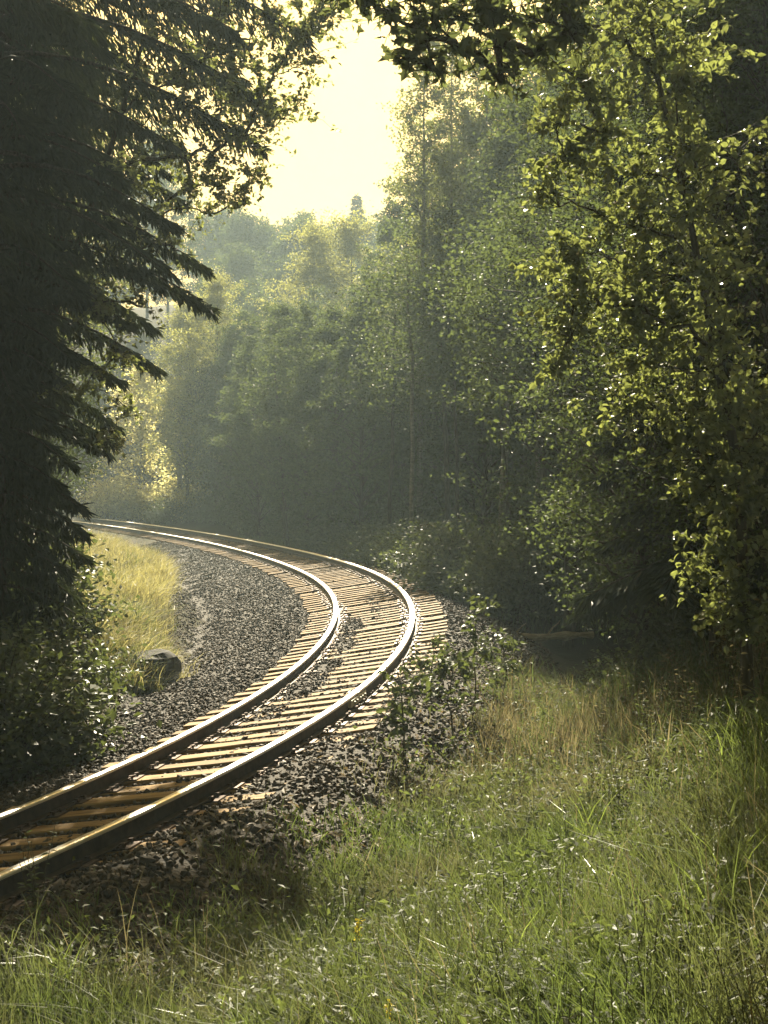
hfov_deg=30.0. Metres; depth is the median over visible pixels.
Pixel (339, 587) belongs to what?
railway tie
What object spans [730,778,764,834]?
weed plant
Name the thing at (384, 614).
railway tie
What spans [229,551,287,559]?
railway tie
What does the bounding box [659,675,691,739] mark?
weed plant
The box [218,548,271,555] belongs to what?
railway tie
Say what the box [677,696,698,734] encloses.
weed plant
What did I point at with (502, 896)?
weed plant
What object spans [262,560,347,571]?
railway tie
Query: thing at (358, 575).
railway tie
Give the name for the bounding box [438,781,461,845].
weed plant
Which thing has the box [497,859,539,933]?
weed plant
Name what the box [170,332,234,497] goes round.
broadleaf tree
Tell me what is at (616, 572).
shrub
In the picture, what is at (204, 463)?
broadleaf tree
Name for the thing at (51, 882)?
railway tie
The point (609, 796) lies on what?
weed plant
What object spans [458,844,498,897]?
weed plant
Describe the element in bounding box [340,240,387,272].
broadleaf tree
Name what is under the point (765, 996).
weed plant
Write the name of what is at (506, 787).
weed plant
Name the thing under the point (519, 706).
weed plant
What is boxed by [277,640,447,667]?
railway tie
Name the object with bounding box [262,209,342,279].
broadleaf tree
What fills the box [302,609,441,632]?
railway tie
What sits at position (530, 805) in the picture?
weed plant
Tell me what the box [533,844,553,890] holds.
weed plant
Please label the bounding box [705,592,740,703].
weed plant
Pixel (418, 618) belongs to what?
railway tie
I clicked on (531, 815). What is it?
grass tuft
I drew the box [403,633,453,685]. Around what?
sapling
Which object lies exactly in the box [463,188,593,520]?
slender tree
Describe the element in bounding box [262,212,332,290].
broadleaf tree
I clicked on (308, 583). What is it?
railway tie
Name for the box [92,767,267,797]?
railway tie
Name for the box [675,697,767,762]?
grass tuft
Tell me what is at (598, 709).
weed plant
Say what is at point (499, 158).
broadleaf tree
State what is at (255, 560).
railway tie
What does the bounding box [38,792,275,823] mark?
railway tie
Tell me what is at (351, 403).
broadleaf tree
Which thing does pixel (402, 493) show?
broadleaf tree
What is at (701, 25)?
broadleaf tree
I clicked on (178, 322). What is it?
bright tree
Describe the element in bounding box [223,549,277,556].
railway tie
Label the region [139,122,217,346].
broadleaf tree
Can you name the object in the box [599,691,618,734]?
weed plant
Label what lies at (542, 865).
weed plant
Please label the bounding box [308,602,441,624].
railway tie
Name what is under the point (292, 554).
railway tie
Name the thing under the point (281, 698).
railway tie
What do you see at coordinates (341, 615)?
railway tie
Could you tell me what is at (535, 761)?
weed plant
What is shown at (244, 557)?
railway tie
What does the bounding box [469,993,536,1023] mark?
weed plant
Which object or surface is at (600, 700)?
weed plant
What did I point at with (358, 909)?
weed plant
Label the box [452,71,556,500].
broadleaf tree
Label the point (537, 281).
slender tree
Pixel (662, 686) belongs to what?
weed plant
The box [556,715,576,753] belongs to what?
weed plant
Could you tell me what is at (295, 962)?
weed plant
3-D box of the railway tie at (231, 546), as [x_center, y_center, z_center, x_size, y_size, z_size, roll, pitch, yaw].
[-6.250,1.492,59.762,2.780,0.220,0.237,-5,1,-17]
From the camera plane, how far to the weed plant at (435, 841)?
10.03 m
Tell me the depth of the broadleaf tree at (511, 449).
42.42 m
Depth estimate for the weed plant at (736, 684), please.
11.25 m
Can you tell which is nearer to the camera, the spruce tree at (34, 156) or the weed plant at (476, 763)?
the weed plant at (476, 763)
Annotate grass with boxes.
[0,563,767,1023]
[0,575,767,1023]
[70,526,200,694]
[380,630,767,865]
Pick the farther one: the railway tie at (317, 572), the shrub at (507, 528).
the railway tie at (317, 572)
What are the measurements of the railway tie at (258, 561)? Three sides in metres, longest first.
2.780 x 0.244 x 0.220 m
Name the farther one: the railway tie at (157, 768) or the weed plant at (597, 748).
the railway tie at (157, 768)
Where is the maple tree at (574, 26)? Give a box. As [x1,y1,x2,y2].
[315,0,710,103]
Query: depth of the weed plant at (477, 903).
6.97 m
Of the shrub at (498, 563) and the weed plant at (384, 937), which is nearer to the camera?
the weed plant at (384, 937)
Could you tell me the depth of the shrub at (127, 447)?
115.07 m
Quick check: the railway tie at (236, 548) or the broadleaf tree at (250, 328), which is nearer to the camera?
the railway tie at (236, 548)
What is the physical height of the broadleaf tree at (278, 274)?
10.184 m
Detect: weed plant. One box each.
[0,923,24,998]
[18,826,57,919]
[83,965,108,1023]
[97,899,123,961]
[115,964,136,1007]
[164,942,197,994]
[164,953,180,1014]
[241,950,275,1005]
[258,937,277,975]
[279,882,298,918]
[290,938,325,1004]
[303,885,357,951]
[341,873,370,953]
[372,914,395,960]
[397,907,443,973]
[422,814,453,876]
[428,966,483,1023]
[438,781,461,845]
[445,819,468,858]
[452,795,470,833]
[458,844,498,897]
[465,830,490,881]
[465,912,505,1014]
[468,750,484,777]
[468,875,522,945]
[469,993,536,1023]
[472,903,509,947]
[478,877,522,927]
[482,723,492,756]
[483,717,501,762]
[484,961,536,1021]
[485,917,530,996]
[497,744,518,777]
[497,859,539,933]
[498,911,550,991]
[498,940,534,998]
[499,814,514,849]
[502,771,519,805]
[507,762,525,813]
[509,767,527,809]
[512,748,528,783]
[514,692,526,723]
[516,754,534,792]
[519,854,566,915]
[520,791,535,826]
[528,745,543,778]
[532,669,553,704]
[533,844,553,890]
[537,847,558,891]
[539,738,562,774]
[539,960,576,1023]
[542,876,577,908]
[545,847,580,922]
[552,850,587,921]
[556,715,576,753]
[557,844,579,894]
[560,802,572,850]
[560,973,604,1023]
[584,692,609,748]
[585,747,614,811]
[588,867,638,946]
[590,694,606,732]
[591,726,618,763]
[592,720,606,742]
[593,739,603,764]
[593,812,622,875]
[595,685,612,716]
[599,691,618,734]
[600,761,625,819]
[602,976,670,1023]
[606,745,651,816]
[613,901,661,1023]
[617,662,638,708]
[627,677,662,770]
[634,886,696,988]
[638,676,671,742]
[641,694,660,735]
[648,714,666,749]
[649,820,681,868]
[653,674,671,710]
[658,643,681,721]
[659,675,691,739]
[664,649,703,725]
[668,630,695,697]
[669,687,694,735]
[670,659,685,693]
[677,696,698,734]
[681,799,712,852]
[688,682,727,754]
[695,763,714,828]
[702,800,739,855]
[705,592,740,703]
[705,930,767,1023]
[711,617,736,703]
[722,633,761,723]
[722,960,767,1020]
[725,1012,749,1023]
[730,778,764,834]
[739,796,763,829]
[744,966,767,1023]
[749,820,765,882]
[758,969,767,999]
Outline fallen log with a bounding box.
[516,621,593,642]
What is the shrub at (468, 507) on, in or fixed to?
on the ground at (580, 650)
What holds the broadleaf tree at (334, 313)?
on the ground at (580, 650)
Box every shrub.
[0,602,156,721]
[0,622,162,784]
[7,522,139,640]
[73,475,149,521]
[107,478,157,521]
[108,437,139,453]
[128,445,163,462]
[132,414,176,432]
[132,479,183,518]
[134,494,196,525]
[147,454,183,477]
[159,470,197,490]
[163,480,213,521]
[316,516,381,555]
[323,518,429,567]
[341,489,473,545]
[345,517,444,574]
[360,512,496,580]
[381,514,466,562]
[387,511,526,593]
[415,548,520,604]
[425,492,479,534]
[427,528,586,623]
[443,517,613,616]
[460,515,584,554]
[465,489,534,536]
[467,518,527,549]
[503,511,614,561]
[530,559,596,615]
[530,564,634,631]
[566,646,633,693]
[580,663,654,696]
[583,550,632,613]
[588,555,678,619]
[597,600,703,680]
[622,556,766,651]
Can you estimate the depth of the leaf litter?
12.23 m
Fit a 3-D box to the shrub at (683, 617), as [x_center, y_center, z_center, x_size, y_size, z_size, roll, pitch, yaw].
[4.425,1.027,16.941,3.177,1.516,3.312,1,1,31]
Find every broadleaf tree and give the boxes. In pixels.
[5,109,120,494]
[5,197,155,549]
[83,212,130,380]
[90,192,169,340]
[124,124,192,317]
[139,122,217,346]
[162,278,230,453]
[165,365,215,493]
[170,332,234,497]
[172,307,269,503]
[174,208,228,301]
[180,345,243,491]
[186,254,251,324]
[186,319,259,528]
[189,205,244,251]
[189,303,250,475]
[194,273,277,334]
[197,301,302,513]
[201,330,280,537]
[203,299,352,540]
[207,207,278,294]
[210,238,279,299]
[215,225,265,252]
[235,284,286,348]
[237,319,313,513]
[245,213,283,292]
[245,303,394,527]
[249,297,358,547]
[254,236,296,292]
[256,306,338,458]
[259,256,315,301]
[260,316,359,517]
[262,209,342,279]
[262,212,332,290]
[270,245,324,301]
[275,287,311,308]
[281,208,328,229]
[281,318,358,489]
[293,290,428,543]
[300,283,330,324]
[309,291,338,302]
[317,271,414,512]
[322,220,341,255]
[326,214,389,273]
[327,260,438,516]
[328,283,378,480]
[333,198,510,520]
[336,254,373,283]
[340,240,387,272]
[343,179,417,495]
[364,209,404,257]
[365,147,473,490]
[378,121,511,507]
[397,63,567,528]
[399,2,664,648]
[401,214,535,535]
[417,93,597,519]
[444,49,579,504]
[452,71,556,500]
[458,1,746,677]
[461,0,755,640]
[491,42,644,534]
[499,0,767,670]
[522,3,759,531]
[540,2,643,492]
[541,25,639,515]
[579,0,767,656]
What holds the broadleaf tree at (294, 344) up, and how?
on the ground at (580, 650)
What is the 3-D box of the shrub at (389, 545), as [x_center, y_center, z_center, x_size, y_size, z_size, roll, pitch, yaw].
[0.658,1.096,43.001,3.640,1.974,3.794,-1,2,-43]
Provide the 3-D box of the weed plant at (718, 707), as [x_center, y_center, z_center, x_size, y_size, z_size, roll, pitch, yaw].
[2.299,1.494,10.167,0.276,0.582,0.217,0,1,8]
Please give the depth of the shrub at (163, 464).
109.32 m
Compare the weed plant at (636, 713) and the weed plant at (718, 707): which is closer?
the weed plant at (718, 707)
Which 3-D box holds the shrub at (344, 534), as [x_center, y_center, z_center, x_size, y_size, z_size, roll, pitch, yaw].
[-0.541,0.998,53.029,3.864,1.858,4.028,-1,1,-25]
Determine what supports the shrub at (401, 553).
on the ground at (580, 650)
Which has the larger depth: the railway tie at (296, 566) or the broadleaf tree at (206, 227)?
the broadleaf tree at (206, 227)
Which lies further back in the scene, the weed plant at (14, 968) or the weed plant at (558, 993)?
the weed plant at (14, 968)
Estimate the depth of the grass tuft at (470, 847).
10.24 m
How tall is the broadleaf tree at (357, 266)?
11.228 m
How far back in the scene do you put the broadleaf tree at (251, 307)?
118.36 m
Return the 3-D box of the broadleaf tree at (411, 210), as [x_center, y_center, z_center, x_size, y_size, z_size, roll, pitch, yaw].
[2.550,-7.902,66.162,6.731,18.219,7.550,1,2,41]
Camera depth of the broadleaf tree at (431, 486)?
54.06 m
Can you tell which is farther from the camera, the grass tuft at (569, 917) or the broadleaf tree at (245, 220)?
the broadleaf tree at (245, 220)
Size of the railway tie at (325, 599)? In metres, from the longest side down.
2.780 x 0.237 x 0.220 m
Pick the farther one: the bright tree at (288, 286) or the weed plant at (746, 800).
the bright tree at (288, 286)
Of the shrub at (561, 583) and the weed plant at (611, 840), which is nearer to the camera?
the weed plant at (611, 840)
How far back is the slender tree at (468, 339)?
35.86 m
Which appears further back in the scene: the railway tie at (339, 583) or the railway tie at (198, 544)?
the railway tie at (198, 544)
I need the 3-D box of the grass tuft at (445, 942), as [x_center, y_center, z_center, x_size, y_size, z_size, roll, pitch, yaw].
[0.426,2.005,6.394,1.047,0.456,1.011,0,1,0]
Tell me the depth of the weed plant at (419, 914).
6.90 m
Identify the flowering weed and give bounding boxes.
[351,918,364,962]
[384,999,394,1020]
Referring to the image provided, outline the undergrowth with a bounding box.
[33,533,631,746]
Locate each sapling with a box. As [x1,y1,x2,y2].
[368,660,429,770]
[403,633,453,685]
[414,647,485,735]
[437,593,503,713]
[479,620,527,701]
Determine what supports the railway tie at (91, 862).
on the ground at (580, 650)
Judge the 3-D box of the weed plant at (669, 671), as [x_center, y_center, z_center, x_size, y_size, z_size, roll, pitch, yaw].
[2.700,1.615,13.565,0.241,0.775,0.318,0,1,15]
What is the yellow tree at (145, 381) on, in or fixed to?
on the ground at (580, 650)
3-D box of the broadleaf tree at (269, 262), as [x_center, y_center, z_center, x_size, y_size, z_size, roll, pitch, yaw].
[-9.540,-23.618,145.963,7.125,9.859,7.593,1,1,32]
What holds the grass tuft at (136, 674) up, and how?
on the ground at (580, 650)
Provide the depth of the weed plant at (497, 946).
5.55 m
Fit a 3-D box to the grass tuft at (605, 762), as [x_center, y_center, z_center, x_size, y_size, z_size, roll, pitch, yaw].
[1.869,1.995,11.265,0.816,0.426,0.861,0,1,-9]
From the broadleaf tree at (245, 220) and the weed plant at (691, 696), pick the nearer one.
the weed plant at (691, 696)
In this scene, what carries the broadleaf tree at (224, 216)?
on the ground at (580, 650)
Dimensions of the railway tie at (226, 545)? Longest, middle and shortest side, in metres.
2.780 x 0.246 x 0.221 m
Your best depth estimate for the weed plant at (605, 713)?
13.24 m
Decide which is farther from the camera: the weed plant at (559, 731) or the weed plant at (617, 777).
the weed plant at (559, 731)
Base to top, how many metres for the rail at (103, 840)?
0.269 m
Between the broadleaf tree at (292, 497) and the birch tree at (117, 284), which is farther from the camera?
the broadleaf tree at (292, 497)
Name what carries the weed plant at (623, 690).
on the ground at (580, 650)
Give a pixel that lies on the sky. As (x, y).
(327, 168)
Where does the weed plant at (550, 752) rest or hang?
on the ground at (580, 650)
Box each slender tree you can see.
[148,338,197,497]
[234,361,314,546]
[285,320,366,526]
[285,326,367,504]
[334,213,477,541]
[334,278,432,540]
[370,247,491,526]
[387,250,505,533]
[403,204,564,549]
[433,174,564,549]
[438,164,599,557]
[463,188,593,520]
[471,174,595,527]
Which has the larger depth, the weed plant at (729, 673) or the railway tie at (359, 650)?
the railway tie at (359, 650)
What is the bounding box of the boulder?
[121,649,181,689]
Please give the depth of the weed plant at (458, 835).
10.47 m
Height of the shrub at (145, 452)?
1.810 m
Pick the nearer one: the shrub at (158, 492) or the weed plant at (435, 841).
the weed plant at (435, 841)
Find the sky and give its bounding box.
[48,0,602,315]
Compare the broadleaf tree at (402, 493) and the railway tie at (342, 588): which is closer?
the railway tie at (342, 588)
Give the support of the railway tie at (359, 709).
on the ground at (580, 650)
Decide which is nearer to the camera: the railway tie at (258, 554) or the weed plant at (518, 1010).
the weed plant at (518, 1010)
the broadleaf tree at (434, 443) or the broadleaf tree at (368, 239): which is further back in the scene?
the broadleaf tree at (368, 239)
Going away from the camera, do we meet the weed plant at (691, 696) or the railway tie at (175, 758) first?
the weed plant at (691, 696)
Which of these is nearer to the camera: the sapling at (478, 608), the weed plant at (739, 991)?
the weed plant at (739, 991)
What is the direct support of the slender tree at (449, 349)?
on the ground at (580, 650)
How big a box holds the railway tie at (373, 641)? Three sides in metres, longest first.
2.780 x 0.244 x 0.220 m
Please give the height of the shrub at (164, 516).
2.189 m
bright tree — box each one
[132,285,222,522]
[146,257,263,523]
[240,209,358,328]
[257,198,384,324]
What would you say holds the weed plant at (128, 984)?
on the ground at (580, 650)
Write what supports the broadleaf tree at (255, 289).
on the ground at (580, 650)
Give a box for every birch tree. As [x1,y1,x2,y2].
[2,0,205,541]
[7,0,363,592]
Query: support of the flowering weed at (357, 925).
on the ground at (580, 650)
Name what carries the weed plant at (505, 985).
on the ground at (580, 650)
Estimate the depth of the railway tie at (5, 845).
11.31 m
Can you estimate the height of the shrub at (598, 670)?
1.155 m
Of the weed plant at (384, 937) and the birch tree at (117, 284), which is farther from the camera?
the birch tree at (117, 284)
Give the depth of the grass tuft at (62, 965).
7.64 m
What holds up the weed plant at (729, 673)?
on the ground at (580, 650)
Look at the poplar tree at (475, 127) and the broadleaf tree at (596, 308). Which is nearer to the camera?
the broadleaf tree at (596, 308)
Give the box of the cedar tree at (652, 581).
[561,0,767,643]
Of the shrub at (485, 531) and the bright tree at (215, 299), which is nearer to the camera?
the shrub at (485, 531)
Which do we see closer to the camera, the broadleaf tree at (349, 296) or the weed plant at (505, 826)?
the weed plant at (505, 826)
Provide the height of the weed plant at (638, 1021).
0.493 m
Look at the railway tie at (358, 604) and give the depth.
32.27 m
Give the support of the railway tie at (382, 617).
on the ground at (580, 650)
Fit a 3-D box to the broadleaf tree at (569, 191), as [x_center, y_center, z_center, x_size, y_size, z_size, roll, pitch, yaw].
[7.027,-6.721,37.639,6.010,17.396,6.741,-1,2,-38]
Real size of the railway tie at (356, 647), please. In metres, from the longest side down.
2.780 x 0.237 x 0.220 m
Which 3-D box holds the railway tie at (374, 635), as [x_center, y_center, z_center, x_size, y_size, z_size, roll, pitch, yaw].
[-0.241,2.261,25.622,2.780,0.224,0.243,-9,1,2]
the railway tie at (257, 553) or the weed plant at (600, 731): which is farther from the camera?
the railway tie at (257, 553)
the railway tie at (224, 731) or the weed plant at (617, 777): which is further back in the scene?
the railway tie at (224, 731)
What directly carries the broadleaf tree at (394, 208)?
on the ground at (580, 650)
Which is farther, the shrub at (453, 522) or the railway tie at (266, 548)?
the railway tie at (266, 548)
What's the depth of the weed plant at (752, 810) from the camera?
7.19 m
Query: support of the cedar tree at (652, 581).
on the ground at (580, 650)
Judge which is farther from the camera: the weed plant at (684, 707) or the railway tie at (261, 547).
the railway tie at (261, 547)
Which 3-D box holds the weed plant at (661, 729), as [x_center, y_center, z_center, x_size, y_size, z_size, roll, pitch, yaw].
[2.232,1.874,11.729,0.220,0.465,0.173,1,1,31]
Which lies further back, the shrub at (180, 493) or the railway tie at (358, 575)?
the shrub at (180, 493)
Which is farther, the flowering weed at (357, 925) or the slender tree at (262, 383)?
the slender tree at (262, 383)
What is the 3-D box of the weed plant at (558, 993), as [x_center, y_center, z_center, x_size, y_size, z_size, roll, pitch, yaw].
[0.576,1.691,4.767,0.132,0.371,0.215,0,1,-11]
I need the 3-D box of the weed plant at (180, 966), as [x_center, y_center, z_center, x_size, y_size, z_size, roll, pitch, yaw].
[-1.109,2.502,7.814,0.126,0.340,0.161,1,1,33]
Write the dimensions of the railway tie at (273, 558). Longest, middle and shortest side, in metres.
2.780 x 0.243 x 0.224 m
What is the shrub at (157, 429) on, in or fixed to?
on the ground at (580, 650)
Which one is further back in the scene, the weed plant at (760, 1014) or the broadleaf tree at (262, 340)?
the broadleaf tree at (262, 340)
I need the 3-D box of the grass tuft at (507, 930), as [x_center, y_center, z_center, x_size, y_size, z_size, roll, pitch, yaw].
[0.637,1.873,6.042,1.142,0.493,0.908,0,1,12]
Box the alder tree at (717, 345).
[463,0,767,718]
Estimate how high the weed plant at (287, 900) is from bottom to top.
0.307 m
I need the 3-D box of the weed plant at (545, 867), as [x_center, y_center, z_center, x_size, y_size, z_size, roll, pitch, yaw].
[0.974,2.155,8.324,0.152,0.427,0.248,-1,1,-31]
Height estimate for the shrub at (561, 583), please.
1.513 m
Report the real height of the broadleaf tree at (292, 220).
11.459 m
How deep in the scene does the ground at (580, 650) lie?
21.05 m
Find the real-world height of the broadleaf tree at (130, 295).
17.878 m
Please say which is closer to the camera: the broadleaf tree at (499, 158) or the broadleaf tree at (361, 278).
the broadleaf tree at (499, 158)
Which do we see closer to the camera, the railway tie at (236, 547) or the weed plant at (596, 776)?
the weed plant at (596, 776)
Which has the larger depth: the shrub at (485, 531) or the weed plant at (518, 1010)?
the shrub at (485, 531)
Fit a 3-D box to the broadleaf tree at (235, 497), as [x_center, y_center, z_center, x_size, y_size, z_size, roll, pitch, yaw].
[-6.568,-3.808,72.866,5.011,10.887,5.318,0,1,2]
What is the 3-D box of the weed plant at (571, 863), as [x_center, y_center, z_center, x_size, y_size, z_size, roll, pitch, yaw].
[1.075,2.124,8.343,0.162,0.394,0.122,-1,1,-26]
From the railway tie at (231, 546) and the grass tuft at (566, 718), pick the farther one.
the railway tie at (231, 546)
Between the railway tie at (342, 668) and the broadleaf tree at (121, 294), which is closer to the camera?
the railway tie at (342, 668)
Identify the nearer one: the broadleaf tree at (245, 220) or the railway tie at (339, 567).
the railway tie at (339, 567)
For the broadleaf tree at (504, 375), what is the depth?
29.80 m
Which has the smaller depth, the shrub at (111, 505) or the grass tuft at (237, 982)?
the grass tuft at (237, 982)
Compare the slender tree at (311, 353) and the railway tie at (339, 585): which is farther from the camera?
the slender tree at (311, 353)
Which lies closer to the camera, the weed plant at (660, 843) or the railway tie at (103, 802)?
the weed plant at (660, 843)
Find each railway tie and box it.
[0,821,181,850]
[0,837,197,864]
[0,855,120,874]
[0,896,24,911]
[1,779,285,812]
[2,806,250,838]
[26,876,67,893]
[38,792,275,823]
[60,756,333,788]
[82,745,345,778]
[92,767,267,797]
[101,735,355,770]
[125,724,377,759]
[145,718,382,750]
[156,709,391,744]
[171,704,386,736]
[182,539,227,545]
[183,697,393,729]
[184,540,232,546]
[194,691,392,721]
[196,543,244,549]
[201,544,249,549]
[204,545,254,551]
[206,683,419,715]
[207,545,257,552]
[211,546,263,553]
[216,547,268,554]
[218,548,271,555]
[220,680,393,709]
[221,549,273,555]
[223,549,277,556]
[227,549,298,557]
[227,672,422,704]
[228,551,281,558]
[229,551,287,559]
[231,552,288,559]
[234,553,291,560]
[234,667,430,697]
[238,552,314,561]
[241,553,317,561]
[241,553,318,563]
[243,554,321,564]
[245,661,437,691]
[247,556,306,564]
[249,557,309,565]
[250,658,436,687]
[252,557,333,567]
[257,558,338,568]
[259,559,341,569]
[262,559,345,570]
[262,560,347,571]
[262,653,444,681]
[264,561,350,573]
[265,648,443,677]
[267,562,355,575]
[268,562,353,573]
[268,644,443,673]
[273,563,361,575]
[274,564,364,577]
[277,637,444,664]
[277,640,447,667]
[278,565,367,578]
[280,566,371,579]
[281,567,373,581]
[281,633,444,659]
[283,568,376,582]
[286,569,381,583]
[286,629,446,655]
[287,570,383,585]
[288,572,383,586]
[289,573,388,588]
[290,626,447,652]
[293,623,446,648]
[294,573,394,588]
[295,575,393,590]
[295,576,398,592]
[295,577,399,594]
[295,617,443,643]
[296,620,447,644]
[300,579,405,595]
[300,579,407,597]
[300,581,406,599]
[300,612,442,635]
[302,588,418,607]
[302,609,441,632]
[302,615,446,637]
[303,583,413,600]
[303,584,412,602]
[303,586,414,604]
[304,589,421,609]
[305,605,439,628]
[305,607,442,629]
[307,591,426,610]
[307,592,428,613]
[307,598,435,619]
[308,601,437,621]
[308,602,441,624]
[309,596,434,616]
[310,594,434,614]
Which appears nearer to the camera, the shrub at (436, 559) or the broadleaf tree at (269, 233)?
the shrub at (436, 559)
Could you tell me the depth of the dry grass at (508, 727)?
13.94 m
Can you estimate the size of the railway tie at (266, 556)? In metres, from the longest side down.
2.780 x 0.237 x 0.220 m
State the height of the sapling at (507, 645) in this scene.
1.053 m
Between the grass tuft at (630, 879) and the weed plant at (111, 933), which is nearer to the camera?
the grass tuft at (630, 879)
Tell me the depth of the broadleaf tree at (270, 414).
71.60 m
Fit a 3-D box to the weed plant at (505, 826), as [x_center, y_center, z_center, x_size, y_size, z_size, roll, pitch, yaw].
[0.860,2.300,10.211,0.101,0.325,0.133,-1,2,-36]
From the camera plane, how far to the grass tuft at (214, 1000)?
7.09 m
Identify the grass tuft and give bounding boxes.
[0,930,148,990]
[41,953,221,1023]
[115,659,162,686]
[146,647,215,676]
[160,970,266,1023]
[162,935,298,1019]
[175,665,195,680]
[387,905,497,971]
[411,894,562,966]
[435,823,493,864]
[481,881,597,921]
[484,864,657,958]
[492,785,628,851]
[513,797,550,831]
[520,847,645,925]
[530,692,627,745]
[552,858,645,910]
[561,838,693,921]
[573,745,654,781]
[581,675,668,720]
[584,788,676,854]
[586,803,767,948]
[595,809,767,884]
[607,772,729,831]
[640,760,763,808]
[651,728,702,775]
[669,783,766,849]
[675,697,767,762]
[698,752,766,822]
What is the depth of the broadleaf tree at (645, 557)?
18.71 m
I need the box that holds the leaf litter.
[183,650,745,869]
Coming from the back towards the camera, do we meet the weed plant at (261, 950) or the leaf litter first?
the leaf litter
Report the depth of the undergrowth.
31.22 m
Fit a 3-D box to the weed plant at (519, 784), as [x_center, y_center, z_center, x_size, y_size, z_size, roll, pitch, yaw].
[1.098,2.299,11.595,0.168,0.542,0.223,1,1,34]
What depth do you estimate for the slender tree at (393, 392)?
49.85 m
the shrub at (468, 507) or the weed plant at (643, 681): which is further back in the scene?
the shrub at (468, 507)
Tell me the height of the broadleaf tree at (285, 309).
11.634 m
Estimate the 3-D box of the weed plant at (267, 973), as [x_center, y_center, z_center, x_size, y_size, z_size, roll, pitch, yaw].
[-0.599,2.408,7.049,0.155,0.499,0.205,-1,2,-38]
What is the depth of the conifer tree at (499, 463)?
61.69 m
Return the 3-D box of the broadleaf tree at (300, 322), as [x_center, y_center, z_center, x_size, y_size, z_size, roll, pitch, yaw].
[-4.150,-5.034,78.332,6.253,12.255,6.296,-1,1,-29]
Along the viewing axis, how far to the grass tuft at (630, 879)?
6.06 m
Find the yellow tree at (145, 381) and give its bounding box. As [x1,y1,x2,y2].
[83,355,196,495]
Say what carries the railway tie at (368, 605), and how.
on the ground at (580, 650)
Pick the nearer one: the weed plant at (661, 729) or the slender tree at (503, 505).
the weed plant at (661, 729)
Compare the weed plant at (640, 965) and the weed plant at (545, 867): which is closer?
the weed plant at (640, 965)
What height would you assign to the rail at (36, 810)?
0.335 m
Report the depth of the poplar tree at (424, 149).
53.58 m
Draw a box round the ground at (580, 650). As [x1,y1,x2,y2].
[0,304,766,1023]
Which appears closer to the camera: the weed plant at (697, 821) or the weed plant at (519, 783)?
the weed plant at (697, 821)
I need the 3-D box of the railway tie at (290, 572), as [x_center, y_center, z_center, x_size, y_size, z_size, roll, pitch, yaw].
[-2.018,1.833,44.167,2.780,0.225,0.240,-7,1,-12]
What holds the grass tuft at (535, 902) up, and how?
on the ground at (580, 650)
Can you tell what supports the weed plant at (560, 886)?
on the ground at (580, 650)
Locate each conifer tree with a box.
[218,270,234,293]
[346,193,367,223]
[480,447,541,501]
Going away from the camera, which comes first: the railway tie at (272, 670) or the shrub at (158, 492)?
the railway tie at (272, 670)
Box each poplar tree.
[356,1,470,521]
[397,4,493,524]
[432,1,524,532]
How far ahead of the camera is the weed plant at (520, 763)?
12.86 m
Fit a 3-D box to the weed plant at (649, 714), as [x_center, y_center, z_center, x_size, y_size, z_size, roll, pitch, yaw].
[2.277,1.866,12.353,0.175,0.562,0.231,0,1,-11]
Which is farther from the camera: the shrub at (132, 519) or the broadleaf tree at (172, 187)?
the broadleaf tree at (172, 187)
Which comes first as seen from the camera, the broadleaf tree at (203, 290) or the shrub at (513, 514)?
the shrub at (513, 514)
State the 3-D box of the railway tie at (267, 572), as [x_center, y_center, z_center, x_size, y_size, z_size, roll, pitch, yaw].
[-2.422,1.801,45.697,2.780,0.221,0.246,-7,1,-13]
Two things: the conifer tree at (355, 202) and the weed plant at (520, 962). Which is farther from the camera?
the conifer tree at (355, 202)
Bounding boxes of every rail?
[0,518,416,901]
[0,521,339,837]
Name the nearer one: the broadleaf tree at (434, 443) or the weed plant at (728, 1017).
the weed plant at (728, 1017)
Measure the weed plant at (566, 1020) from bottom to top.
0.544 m
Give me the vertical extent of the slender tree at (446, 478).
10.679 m
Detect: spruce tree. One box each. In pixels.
[0,0,117,315]
[0,0,317,653]
[0,4,152,343]
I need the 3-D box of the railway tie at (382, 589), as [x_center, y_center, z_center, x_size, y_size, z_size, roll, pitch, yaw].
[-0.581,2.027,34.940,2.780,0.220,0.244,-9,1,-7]
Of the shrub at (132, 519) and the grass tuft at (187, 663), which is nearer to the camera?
the grass tuft at (187, 663)
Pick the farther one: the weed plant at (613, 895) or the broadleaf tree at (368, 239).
the broadleaf tree at (368, 239)
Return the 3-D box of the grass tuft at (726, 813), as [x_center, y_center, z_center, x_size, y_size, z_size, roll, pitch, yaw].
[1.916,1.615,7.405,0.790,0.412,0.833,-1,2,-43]
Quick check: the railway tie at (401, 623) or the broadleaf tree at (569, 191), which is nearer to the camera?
the railway tie at (401, 623)
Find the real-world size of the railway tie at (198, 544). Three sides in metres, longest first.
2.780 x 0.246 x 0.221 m
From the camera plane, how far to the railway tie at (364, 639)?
25.02 m
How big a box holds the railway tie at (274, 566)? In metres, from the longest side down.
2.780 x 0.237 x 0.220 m
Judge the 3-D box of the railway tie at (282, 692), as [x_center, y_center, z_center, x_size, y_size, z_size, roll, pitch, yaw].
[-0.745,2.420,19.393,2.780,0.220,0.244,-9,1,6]
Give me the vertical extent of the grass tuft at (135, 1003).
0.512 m
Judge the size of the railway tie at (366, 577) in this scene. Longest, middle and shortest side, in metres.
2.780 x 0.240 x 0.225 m

